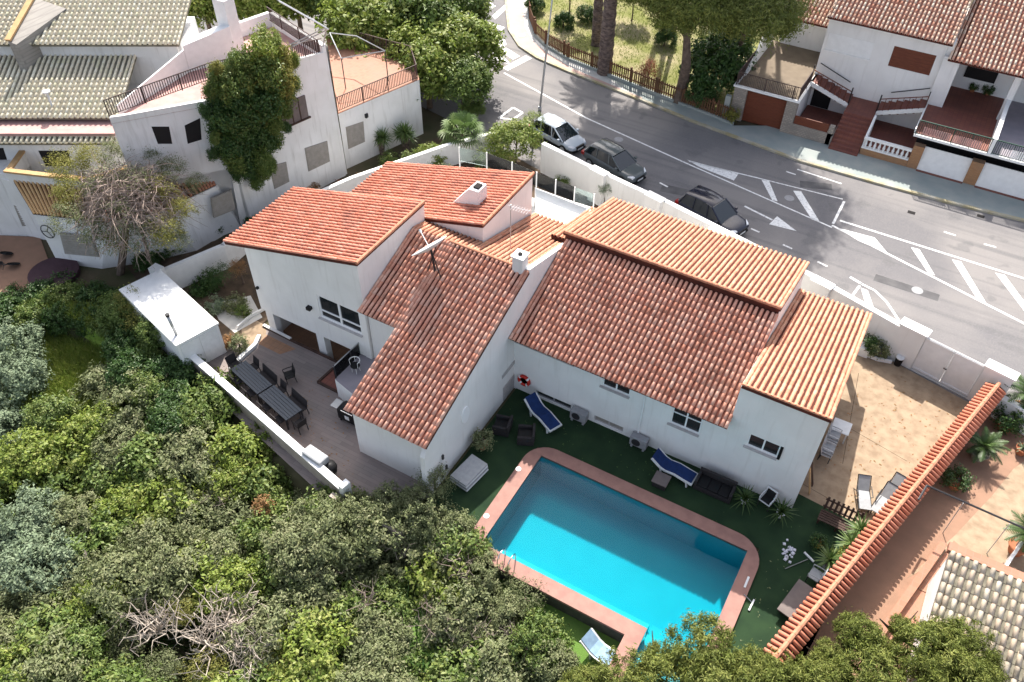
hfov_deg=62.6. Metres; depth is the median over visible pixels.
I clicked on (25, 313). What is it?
hedge bush
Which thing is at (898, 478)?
reclining chair
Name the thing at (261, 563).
green shrub
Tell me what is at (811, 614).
tile capped wall
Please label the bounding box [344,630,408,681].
olive shrub
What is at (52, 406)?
green shrub
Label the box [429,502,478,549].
olive shrub
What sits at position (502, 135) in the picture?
garden tree
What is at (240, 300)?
garden shrub
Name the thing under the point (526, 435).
rattan armchair
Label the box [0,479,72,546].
grey shrub
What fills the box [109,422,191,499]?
green shrub
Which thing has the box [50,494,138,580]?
green shrub
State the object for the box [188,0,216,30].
hedge tree
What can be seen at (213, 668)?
thin shrub
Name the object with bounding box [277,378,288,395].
terrace chair
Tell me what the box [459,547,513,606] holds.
olive shrub
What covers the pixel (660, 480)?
coffee table
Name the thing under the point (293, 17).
leafy tree
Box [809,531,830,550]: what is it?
potted plant
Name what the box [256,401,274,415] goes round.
terrace chair
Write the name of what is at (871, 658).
pine tree
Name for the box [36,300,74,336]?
hedge bush
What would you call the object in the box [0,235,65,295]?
backyard floor
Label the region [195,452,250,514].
bright shrub
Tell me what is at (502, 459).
turf floor
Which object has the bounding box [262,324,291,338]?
terrace kerb
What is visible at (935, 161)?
garage door
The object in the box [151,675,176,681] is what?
green shrub
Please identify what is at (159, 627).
dead pine
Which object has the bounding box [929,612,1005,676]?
pine tree
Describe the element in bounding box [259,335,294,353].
porch step
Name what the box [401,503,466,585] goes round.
olive shrub
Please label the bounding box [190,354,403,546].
terrace wall
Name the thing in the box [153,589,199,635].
thin shrub
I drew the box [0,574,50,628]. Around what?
olive shrub
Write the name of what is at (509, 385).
basement door
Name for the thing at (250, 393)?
terrace chair
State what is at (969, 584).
old tiled house
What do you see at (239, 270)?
garden shrub
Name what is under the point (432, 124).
ground
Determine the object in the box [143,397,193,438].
hedge bush
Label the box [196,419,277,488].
bright shrub
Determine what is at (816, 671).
pine tree
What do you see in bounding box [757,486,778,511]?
plastic chair
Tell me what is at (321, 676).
olive shrub
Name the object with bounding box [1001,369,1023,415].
potted cycad
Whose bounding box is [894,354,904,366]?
waste bin
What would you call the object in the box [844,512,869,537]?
potted plant
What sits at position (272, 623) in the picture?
olive shrub
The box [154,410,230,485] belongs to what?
olive shrub
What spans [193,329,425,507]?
terrace floor
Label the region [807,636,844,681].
pine tree
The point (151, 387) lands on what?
hedge bush
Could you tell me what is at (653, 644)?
pine tree
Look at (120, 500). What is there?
bright shrub
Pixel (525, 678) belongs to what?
olive shrub
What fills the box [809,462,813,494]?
leaning boards
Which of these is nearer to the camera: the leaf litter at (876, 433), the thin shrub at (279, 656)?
the thin shrub at (279, 656)
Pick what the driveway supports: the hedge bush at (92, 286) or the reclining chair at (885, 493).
the reclining chair at (885, 493)
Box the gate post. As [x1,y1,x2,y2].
[722,94,731,118]
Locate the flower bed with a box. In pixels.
[127,238,267,344]
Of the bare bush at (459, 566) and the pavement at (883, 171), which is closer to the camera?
the bare bush at (459, 566)
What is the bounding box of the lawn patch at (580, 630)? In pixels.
[391,577,619,681]
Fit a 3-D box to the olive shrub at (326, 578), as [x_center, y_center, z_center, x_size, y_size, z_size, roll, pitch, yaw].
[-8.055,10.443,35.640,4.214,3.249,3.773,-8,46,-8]
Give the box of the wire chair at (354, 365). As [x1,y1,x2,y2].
[349,356,360,373]
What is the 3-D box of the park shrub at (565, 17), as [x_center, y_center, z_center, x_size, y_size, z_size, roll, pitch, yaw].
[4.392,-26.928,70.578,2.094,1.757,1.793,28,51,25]
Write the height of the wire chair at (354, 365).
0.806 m
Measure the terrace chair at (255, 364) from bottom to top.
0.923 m
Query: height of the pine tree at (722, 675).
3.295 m
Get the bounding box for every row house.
[730,0,971,165]
[906,0,1023,200]
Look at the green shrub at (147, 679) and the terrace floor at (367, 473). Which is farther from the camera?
the terrace floor at (367, 473)
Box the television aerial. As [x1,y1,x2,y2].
[508,204,530,249]
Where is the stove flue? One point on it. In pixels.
(167, 315)
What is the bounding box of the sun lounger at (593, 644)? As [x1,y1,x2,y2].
[579,628,614,664]
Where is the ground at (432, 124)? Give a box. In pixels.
[0,0,972,681]
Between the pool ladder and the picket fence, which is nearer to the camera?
the pool ladder
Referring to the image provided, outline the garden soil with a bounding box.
[399,134,598,207]
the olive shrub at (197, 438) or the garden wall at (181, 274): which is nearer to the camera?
the olive shrub at (197, 438)
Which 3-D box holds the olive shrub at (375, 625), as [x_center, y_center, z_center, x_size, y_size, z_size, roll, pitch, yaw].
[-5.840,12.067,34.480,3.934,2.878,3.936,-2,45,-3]
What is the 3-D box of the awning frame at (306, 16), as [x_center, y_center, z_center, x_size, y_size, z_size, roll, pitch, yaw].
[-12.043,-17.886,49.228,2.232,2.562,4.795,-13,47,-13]
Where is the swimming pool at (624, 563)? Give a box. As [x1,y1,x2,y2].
[474,447,758,681]
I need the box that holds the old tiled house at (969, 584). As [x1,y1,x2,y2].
[907,542,1023,681]
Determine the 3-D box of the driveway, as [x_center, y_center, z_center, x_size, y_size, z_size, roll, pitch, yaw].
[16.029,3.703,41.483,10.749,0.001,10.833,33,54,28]
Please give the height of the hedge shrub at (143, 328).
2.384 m
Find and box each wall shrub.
[129,251,162,272]
[151,248,176,260]
[239,213,255,223]
[305,182,320,188]
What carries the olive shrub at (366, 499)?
on the ground at (432, 124)
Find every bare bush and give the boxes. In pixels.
[200,480,236,505]
[344,577,391,612]
[380,527,416,565]
[402,595,440,640]
[439,541,476,590]
[443,611,490,654]
[472,619,511,657]
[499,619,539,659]
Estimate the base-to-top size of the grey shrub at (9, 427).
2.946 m
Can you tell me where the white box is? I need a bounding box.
[858,342,869,357]
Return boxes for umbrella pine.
[616,0,683,30]
[626,0,751,103]
[699,0,819,56]
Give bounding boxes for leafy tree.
[282,0,321,29]
[288,0,334,27]
[314,0,414,56]
[378,15,469,108]
[381,0,474,37]
[421,10,510,73]
[437,52,495,114]
[451,0,495,20]
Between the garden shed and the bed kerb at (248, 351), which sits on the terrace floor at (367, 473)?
the bed kerb at (248, 351)
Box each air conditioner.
[570,405,588,424]
[629,431,649,451]
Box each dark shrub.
[0,290,19,334]
[29,268,77,293]
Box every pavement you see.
[507,0,626,90]
[507,0,641,97]
[607,76,1023,217]
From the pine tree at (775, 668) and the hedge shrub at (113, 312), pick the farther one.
the hedge shrub at (113, 312)
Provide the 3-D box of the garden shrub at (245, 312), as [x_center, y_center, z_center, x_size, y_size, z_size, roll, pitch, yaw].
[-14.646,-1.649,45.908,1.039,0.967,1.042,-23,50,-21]
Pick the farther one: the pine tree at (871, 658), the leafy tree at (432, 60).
the leafy tree at (432, 60)
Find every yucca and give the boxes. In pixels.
[373,127,393,155]
[390,121,417,150]
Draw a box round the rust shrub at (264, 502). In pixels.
[251,492,276,521]
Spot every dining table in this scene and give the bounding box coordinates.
[231,360,271,402]
[258,385,303,429]
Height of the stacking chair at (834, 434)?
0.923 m
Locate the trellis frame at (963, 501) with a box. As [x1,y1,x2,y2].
[917,485,1023,552]
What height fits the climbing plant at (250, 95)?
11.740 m
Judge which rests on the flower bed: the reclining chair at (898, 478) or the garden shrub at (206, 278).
the garden shrub at (206, 278)
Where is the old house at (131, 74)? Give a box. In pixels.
[0,0,422,268]
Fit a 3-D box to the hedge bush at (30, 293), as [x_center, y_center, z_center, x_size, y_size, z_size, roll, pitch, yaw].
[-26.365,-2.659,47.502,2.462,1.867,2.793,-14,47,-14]
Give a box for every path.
[212,296,261,332]
[241,321,265,345]
[885,541,958,639]
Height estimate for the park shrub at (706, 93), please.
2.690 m
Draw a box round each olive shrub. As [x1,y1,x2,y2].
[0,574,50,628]
[0,615,41,669]
[2,624,103,681]
[15,578,80,631]
[44,489,116,551]
[47,549,121,605]
[67,361,134,410]
[75,540,157,639]
[86,611,150,669]
[87,418,153,473]
[96,366,168,443]
[114,512,180,566]
[126,529,208,627]
[132,435,231,517]
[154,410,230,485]
[166,493,228,551]
[187,526,250,583]
[204,488,278,548]
[215,591,321,681]
[252,579,338,638]
[256,501,340,591]
[270,487,302,529]
[273,546,370,621]
[287,489,347,537]
[293,495,378,580]
[296,666,349,681]
[327,654,419,681]
[330,488,384,540]
[330,558,377,603]
[335,592,406,669]
[338,493,431,589]
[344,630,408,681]
[365,548,412,608]
[368,479,424,527]
[373,612,426,658]
[390,669,420,681]
[392,482,452,549]
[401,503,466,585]
[413,570,503,649]
[415,595,489,662]
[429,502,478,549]
[434,664,468,681]
[441,524,490,568]
[452,621,537,681]
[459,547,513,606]
[460,663,535,681]
[483,588,533,638]
[505,610,537,632]
[506,606,575,681]
[529,638,583,681]
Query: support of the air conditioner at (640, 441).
on the turf floor at (596, 445)
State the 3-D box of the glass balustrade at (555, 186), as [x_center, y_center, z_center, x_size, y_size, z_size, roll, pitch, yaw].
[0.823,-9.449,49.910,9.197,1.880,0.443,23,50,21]
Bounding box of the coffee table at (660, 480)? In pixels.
[651,470,670,490]
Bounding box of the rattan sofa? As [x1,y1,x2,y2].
[693,467,737,503]
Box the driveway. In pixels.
[798,355,969,522]
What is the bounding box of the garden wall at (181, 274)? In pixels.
[148,132,496,288]
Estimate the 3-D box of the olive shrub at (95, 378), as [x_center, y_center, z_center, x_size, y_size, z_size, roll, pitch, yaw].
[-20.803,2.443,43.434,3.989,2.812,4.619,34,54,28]
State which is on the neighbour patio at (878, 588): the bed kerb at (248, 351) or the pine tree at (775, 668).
the pine tree at (775, 668)
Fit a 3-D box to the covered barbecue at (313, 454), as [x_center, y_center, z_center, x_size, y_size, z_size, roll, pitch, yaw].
[-8.756,5.582,38.568,1.685,1.150,0.747,23,49,20]
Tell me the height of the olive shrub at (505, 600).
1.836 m
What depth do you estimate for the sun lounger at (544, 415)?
40.89 m
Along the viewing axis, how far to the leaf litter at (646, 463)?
39.50 m
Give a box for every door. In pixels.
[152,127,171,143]
[180,337,206,369]
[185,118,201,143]
[199,327,224,361]
[503,374,513,400]
[742,91,786,128]
[810,84,834,108]
[917,146,972,181]
[975,162,1023,198]
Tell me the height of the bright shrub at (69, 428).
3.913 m
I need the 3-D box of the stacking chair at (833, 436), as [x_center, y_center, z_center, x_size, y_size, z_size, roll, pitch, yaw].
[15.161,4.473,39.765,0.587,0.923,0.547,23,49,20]
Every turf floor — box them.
[424,425,536,528]
[489,388,856,571]
[729,549,823,680]
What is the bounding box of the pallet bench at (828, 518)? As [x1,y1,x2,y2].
[816,497,864,534]
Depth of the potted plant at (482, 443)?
39.30 m
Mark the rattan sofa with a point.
(715, 485)
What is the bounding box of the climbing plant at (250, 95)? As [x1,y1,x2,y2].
[197,18,302,190]
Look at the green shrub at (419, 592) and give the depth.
35.43 m
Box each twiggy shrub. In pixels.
[410,462,460,500]
[501,570,548,622]
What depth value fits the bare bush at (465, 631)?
33.50 m
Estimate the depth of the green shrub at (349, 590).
34.81 m
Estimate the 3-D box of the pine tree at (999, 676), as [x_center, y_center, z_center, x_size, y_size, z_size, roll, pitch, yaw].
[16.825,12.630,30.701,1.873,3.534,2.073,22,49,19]
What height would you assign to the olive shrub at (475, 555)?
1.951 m
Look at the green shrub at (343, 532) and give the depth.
36.32 m
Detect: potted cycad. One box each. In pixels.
[939,461,976,493]
[965,426,1011,464]
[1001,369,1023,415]
[1002,510,1023,556]
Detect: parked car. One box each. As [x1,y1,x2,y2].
[528,113,585,153]
[581,138,646,184]
[675,185,748,235]
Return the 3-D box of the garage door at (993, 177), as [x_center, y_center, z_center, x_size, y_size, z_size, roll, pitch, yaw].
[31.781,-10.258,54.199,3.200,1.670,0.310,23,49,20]
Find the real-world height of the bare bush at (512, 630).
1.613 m
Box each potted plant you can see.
[470,427,496,453]
[732,484,757,514]
[765,498,798,525]
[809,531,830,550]
[812,544,845,569]
[830,542,847,560]
[833,526,860,550]
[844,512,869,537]
[968,82,979,91]
[982,84,994,95]
[989,402,1023,437]
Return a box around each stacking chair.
[817,447,831,463]
[818,439,835,456]
[819,440,836,454]
[820,435,836,452]
[827,430,838,443]
[828,425,841,441]
[829,422,842,439]
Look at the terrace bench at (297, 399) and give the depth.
41.18 m
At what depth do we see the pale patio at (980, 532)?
37.19 m
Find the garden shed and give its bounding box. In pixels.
[119,269,226,369]
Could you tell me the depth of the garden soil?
56.43 m
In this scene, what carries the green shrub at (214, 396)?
on the ground at (432, 124)
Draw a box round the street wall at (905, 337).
[540,142,1020,410]
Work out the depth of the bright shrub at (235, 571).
35.15 m
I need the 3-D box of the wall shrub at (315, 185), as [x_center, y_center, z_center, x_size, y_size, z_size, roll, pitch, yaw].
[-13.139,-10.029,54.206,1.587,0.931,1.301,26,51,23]
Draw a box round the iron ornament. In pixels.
[40,225,54,237]
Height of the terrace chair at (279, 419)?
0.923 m
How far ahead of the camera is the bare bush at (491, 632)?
33.36 m
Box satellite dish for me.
[411,229,446,277]
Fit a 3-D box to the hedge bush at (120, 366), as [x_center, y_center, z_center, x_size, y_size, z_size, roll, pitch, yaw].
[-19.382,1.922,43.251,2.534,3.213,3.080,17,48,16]
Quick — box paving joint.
[842,373,858,463]
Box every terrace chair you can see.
[225,352,241,375]
[227,374,246,389]
[241,387,258,401]
[250,355,260,371]
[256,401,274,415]
[269,413,288,426]
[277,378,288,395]
[291,415,308,434]
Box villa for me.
[223,161,872,507]
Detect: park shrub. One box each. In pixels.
[524,0,545,12]
[553,10,576,30]
[574,2,593,23]
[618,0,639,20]
[636,57,662,79]
[653,26,678,48]
[654,15,673,29]
[678,28,758,94]
[684,75,721,107]
[712,28,755,57]
[722,105,741,123]
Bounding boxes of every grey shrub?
[0,315,46,383]
[0,346,55,408]
[0,400,14,434]
[0,405,34,449]
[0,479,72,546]
[0,507,64,583]
[0,523,89,614]
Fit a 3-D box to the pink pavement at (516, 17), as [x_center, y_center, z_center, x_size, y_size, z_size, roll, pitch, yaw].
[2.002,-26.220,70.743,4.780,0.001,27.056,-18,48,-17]
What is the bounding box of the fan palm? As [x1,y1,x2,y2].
[439,110,484,148]
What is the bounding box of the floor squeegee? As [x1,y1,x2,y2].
[744,594,754,610]
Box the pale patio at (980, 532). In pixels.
[909,462,1023,576]
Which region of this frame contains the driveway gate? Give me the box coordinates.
[910,337,984,397]
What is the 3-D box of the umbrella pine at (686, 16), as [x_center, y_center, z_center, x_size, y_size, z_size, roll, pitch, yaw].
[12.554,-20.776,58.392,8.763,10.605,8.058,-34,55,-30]
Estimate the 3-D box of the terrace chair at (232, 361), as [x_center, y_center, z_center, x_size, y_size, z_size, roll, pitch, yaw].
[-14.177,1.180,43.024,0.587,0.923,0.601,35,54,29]
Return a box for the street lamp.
[538,0,552,110]
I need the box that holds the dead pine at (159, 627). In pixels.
[104,573,276,681]
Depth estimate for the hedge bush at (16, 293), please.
47.13 m
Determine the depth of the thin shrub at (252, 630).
33.77 m
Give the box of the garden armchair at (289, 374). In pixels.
[282,363,296,384]
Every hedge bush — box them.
[2,280,27,313]
[11,296,49,335]
[22,276,58,304]
[35,279,91,311]
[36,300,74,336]
[67,301,97,337]
[70,279,107,305]
[87,297,126,339]
[99,324,139,363]
[100,286,122,298]
[103,347,154,403]
[112,318,149,347]
[119,369,171,416]
[128,335,167,367]
[136,352,189,383]
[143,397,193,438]
[147,376,193,419]
[166,400,219,438]
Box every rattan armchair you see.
[492,414,512,436]
[517,423,535,445]
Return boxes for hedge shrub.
[93,288,135,332]
[109,282,139,318]
[119,305,148,335]
[133,315,165,350]
[158,352,205,388]
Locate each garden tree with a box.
[483,117,547,163]
[520,110,546,148]
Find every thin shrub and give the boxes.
[136,645,186,681]
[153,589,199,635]
[171,641,235,681]
[203,583,262,622]
[232,611,278,658]
[253,647,300,681]
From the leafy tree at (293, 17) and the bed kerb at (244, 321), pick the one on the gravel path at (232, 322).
the bed kerb at (244, 321)
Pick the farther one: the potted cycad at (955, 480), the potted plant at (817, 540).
the potted cycad at (955, 480)
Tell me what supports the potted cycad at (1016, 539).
on the pale patio at (980, 532)
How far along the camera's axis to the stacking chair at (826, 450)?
39.12 m
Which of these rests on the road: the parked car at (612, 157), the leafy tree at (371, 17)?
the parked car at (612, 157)
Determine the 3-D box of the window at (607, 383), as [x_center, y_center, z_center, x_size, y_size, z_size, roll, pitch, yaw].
[4.749,1.910,38.468,1.501,1.240,0.212,23,49,20]
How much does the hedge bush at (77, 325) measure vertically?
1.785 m
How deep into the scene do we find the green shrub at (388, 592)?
35.09 m
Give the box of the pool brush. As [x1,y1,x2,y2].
[785,552,813,568]
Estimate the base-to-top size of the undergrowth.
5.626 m
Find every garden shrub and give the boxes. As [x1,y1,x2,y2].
[185,276,213,298]
[197,266,222,292]
[204,293,226,316]
[205,259,238,287]
[220,290,249,316]
[222,333,231,348]
[227,257,247,283]
[227,331,249,354]
[233,303,252,319]
[378,148,398,165]
[398,148,417,159]
[413,142,447,164]
[463,100,486,118]
[471,146,489,168]
[491,147,514,161]
[554,175,569,183]
[598,183,611,202]
[863,331,878,348]
[863,342,879,354]
[867,337,892,359]
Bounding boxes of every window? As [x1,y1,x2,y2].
[0,148,6,159]
[39,151,69,165]
[280,95,310,130]
[317,295,362,337]
[461,406,469,422]
[537,391,570,408]
[595,415,622,431]
[599,378,629,398]
[667,407,702,437]
[743,434,783,460]
[825,33,873,58]
[963,66,998,83]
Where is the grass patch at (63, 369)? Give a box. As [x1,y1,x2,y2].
[4,293,117,421]
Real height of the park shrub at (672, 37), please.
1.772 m
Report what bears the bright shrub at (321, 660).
on the ground at (432, 124)
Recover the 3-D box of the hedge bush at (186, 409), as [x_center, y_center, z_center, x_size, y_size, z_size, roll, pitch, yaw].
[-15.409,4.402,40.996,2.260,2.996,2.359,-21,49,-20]
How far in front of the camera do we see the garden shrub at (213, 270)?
46.87 m
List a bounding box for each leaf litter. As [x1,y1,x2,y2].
[248,374,349,476]
[521,402,825,563]
[811,374,950,514]
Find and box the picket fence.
[527,0,735,124]
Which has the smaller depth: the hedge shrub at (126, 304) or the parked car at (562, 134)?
the hedge shrub at (126, 304)
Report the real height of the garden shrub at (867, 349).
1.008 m
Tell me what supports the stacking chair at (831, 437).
on the stacking chair
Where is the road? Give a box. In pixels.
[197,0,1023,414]
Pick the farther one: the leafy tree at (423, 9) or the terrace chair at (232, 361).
the leafy tree at (423, 9)
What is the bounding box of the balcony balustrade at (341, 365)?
[332,342,360,378]
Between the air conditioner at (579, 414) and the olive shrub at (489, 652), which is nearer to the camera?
the olive shrub at (489, 652)
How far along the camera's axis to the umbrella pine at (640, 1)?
55.83 m
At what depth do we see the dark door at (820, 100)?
61.29 m
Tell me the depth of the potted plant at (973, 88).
58.28 m
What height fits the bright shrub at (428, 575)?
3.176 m
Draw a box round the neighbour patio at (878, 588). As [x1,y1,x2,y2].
[780,414,1023,681]
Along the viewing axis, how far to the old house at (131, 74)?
49.57 m
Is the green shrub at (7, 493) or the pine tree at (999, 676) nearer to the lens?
the pine tree at (999, 676)
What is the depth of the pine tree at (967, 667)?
29.59 m
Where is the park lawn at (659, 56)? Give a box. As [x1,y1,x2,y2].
[531,0,779,120]
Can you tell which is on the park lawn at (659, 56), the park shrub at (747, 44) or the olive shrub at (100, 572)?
the park shrub at (747, 44)
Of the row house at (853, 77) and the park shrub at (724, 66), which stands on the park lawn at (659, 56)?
the park shrub at (724, 66)
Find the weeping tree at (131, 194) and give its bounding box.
[39,133,211,275]
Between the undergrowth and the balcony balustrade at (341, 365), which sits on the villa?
the balcony balustrade at (341, 365)
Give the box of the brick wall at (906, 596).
[880,540,947,632]
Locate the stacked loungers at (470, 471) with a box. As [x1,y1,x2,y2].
[450,454,487,491]
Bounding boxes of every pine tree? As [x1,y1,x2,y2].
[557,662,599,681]
[586,643,665,681]
[624,647,696,681]
[638,631,669,664]
[660,608,738,681]
[681,641,765,681]
[725,640,783,681]
[749,647,809,681]
[790,648,857,681]
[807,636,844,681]
[824,628,911,681]
[831,606,888,658]
[879,611,917,647]
[885,612,971,681]
[903,640,998,681]
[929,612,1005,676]
[960,655,1013,681]
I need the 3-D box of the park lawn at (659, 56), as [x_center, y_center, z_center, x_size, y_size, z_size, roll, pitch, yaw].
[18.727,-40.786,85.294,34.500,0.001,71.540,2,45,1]
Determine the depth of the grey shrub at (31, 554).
35.43 m
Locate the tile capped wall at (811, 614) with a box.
[763,382,1005,664]
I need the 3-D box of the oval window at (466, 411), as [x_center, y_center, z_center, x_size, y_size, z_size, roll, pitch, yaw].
[-2.104,3.342,38.152,0.050,1.012,0.634,23,49,20]
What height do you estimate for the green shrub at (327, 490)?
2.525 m
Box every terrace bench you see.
[259,363,278,387]
[288,387,309,414]
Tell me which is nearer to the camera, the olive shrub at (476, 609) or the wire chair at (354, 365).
the olive shrub at (476, 609)
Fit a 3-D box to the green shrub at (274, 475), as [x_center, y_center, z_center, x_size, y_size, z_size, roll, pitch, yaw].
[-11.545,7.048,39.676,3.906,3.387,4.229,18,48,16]
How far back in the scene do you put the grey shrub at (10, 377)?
42.64 m
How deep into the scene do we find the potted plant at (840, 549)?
35.57 m
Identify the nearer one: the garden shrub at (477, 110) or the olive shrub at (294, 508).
the olive shrub at (294, 508)
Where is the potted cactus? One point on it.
(1019, 450)
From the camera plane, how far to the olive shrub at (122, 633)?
34.45 m
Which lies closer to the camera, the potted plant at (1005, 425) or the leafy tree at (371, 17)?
the potted plant at (1005, 425)
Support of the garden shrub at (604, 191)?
on the garden soil
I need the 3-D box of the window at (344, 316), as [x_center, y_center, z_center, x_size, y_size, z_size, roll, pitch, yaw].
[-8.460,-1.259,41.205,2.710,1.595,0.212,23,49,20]
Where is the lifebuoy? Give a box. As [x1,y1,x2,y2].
[517,374,529,386]
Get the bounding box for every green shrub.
[0,451,37,504]
[0,486,29,533]
[0,584,91,681]
[1,663,43,681]
[7,443,93,520]
[19,390,82,435]
[42,607,117,680]
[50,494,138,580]
[64,453,131,516]
[65,641,130,681]
[85,652,175,681]
[91,285,124,305]
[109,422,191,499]
[139,677,164,681]
[151,523,191,550]
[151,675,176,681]
[174,365,249,443]
[189,662,237,681]
[207,660,281,681]
[226,492,294,569]
[234,454,295,525]
[240,534,326,613]
[293,480,366,538]
[293,569,390,656]
[309,630,371,674]
[335,490,388,554]
[359,564,424,628]
[386,572,447,618]
[387,643,442,681]
[408,624,515,681]
[423,511,492,591]
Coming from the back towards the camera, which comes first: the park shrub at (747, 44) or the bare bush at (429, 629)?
the park shrub at (747, 44)
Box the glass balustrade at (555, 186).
[458,147,594,207]
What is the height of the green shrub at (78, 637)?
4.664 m
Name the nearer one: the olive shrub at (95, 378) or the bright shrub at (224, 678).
the bright shrub at (224, 678)
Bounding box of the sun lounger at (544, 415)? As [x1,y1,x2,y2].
[524,392,561,433]
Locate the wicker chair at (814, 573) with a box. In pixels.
[805,564,828,584]
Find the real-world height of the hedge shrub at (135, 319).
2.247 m
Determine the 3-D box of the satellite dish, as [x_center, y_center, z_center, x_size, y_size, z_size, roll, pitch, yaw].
[-3.794,-4.020,38.795,1.400,2.248,1.816,23,49,20]
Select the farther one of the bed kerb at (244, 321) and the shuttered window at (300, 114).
the shuttered window at (300, 114)
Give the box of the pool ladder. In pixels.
[497,548,515,572]
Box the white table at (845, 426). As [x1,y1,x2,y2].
[832,417,852,443]
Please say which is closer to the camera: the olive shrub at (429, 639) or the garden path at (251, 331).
the olive shrub at (429, 639)
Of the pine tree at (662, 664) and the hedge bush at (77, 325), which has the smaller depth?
the pine tree at (662, 664)
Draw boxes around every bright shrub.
[0,423,73,493]
[0,447,17,510]
[0,639,61,681]
[30,410,112,483]
[56,572,138,638]
[70,397,123,452]
[87,476,155,534]
[98,455,157,508]
[120,469,212,548]
[157,526,260,625]
[193,548,266,621]
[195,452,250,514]
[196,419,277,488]
[200,667,252,681]
[264,646,346,681]
[268,596,358,681]
[401,534,484,614]
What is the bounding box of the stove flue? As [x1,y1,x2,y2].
[165,313,177,335]
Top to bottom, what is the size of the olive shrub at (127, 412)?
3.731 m
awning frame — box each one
[277,0,328,71]
[329,32,388,88]
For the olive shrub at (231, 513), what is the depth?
37.98 m
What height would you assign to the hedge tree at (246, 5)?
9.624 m
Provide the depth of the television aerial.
38.56 m
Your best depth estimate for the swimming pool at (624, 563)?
37.36 m
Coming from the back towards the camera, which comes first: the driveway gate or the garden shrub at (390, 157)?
the garden shrub at (390, 157)
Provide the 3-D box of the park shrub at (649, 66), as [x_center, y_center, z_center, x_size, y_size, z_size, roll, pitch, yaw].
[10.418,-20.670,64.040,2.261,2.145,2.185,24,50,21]
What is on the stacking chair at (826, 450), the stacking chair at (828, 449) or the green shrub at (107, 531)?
the stacking chair at (828, 449)
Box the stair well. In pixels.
[320,370,336,389]
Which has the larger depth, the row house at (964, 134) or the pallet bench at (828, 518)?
the row house at (964, 134)
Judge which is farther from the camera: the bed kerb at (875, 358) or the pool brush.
the bed kerb at (875, 358)
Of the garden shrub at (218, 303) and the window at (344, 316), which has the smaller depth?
the window at (344, 316)
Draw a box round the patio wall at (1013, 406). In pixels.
[991,396,1023,434]
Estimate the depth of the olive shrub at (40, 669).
32.30 m
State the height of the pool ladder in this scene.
1.773 m
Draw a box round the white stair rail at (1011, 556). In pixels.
[1004,541,1023,565]
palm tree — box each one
[591,0,602,46]
[597,0,617,75]
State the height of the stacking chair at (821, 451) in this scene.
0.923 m
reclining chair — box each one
[853,474,873,513]
[867,481,898,513]
[885,472,906,489]
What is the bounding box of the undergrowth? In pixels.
[1,347,512,681]
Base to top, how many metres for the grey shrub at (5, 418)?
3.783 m
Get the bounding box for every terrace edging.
[263,326,337,362]
[317,367,337,392]
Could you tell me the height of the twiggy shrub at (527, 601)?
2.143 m
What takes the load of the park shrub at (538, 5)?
on the park lawn at (659, 56)
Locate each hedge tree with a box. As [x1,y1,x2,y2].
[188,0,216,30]
[202,0,263,25]
[234,0,307,20]
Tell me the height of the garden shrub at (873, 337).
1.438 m
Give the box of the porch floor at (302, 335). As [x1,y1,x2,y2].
[283,323,349,360]
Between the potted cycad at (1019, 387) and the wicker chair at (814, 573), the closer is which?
the wicker chair at (814, 573)
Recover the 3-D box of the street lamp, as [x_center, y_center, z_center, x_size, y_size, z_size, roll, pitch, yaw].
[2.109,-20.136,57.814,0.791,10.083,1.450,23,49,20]
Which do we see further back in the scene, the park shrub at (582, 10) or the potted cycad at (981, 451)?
the park shrub at (582, 10)
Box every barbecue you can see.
[302,444,336,474]
[330,398,354,424]
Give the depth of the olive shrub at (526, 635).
32.89 m
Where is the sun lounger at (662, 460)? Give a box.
[651,448,697,487]
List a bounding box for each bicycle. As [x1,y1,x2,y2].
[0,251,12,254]
[0,261,19,269]
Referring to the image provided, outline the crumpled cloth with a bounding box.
[782,539,795,563]
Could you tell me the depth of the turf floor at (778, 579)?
34.54 m
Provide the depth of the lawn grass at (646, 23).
69.60 m
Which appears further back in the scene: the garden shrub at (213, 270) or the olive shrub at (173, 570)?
the garden shrub at (213, 270)
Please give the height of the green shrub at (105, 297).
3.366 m
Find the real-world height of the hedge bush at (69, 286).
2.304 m
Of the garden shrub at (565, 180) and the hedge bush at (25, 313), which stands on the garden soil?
the garden shrub at (565, 180)
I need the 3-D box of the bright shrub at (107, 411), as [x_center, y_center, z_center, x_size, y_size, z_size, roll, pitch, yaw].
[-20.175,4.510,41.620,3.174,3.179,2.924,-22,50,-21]
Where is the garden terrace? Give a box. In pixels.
[531,197,534,213]
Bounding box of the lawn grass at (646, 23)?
[531,0,734,114]
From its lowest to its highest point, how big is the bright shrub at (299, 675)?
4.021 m
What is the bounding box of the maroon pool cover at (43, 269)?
[27,257,80,287]
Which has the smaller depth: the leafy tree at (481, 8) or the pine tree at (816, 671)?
the pine tree at (816, 671)
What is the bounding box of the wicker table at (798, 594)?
[777,579,812,618]
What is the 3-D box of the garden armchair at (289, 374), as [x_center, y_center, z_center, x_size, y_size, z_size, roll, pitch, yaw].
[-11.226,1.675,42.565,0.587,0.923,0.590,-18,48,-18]
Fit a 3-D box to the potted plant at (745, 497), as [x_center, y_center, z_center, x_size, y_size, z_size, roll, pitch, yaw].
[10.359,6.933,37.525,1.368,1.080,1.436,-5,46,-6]
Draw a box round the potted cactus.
[1015,440,1023,455]
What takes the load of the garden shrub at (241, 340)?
on the terrace floor at (367, 473)
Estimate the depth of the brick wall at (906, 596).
34.81 m
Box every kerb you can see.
[228,334,261,370]
[237,309,264,328]
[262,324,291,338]
[505,0,1023,221]
[867,354,891,363]

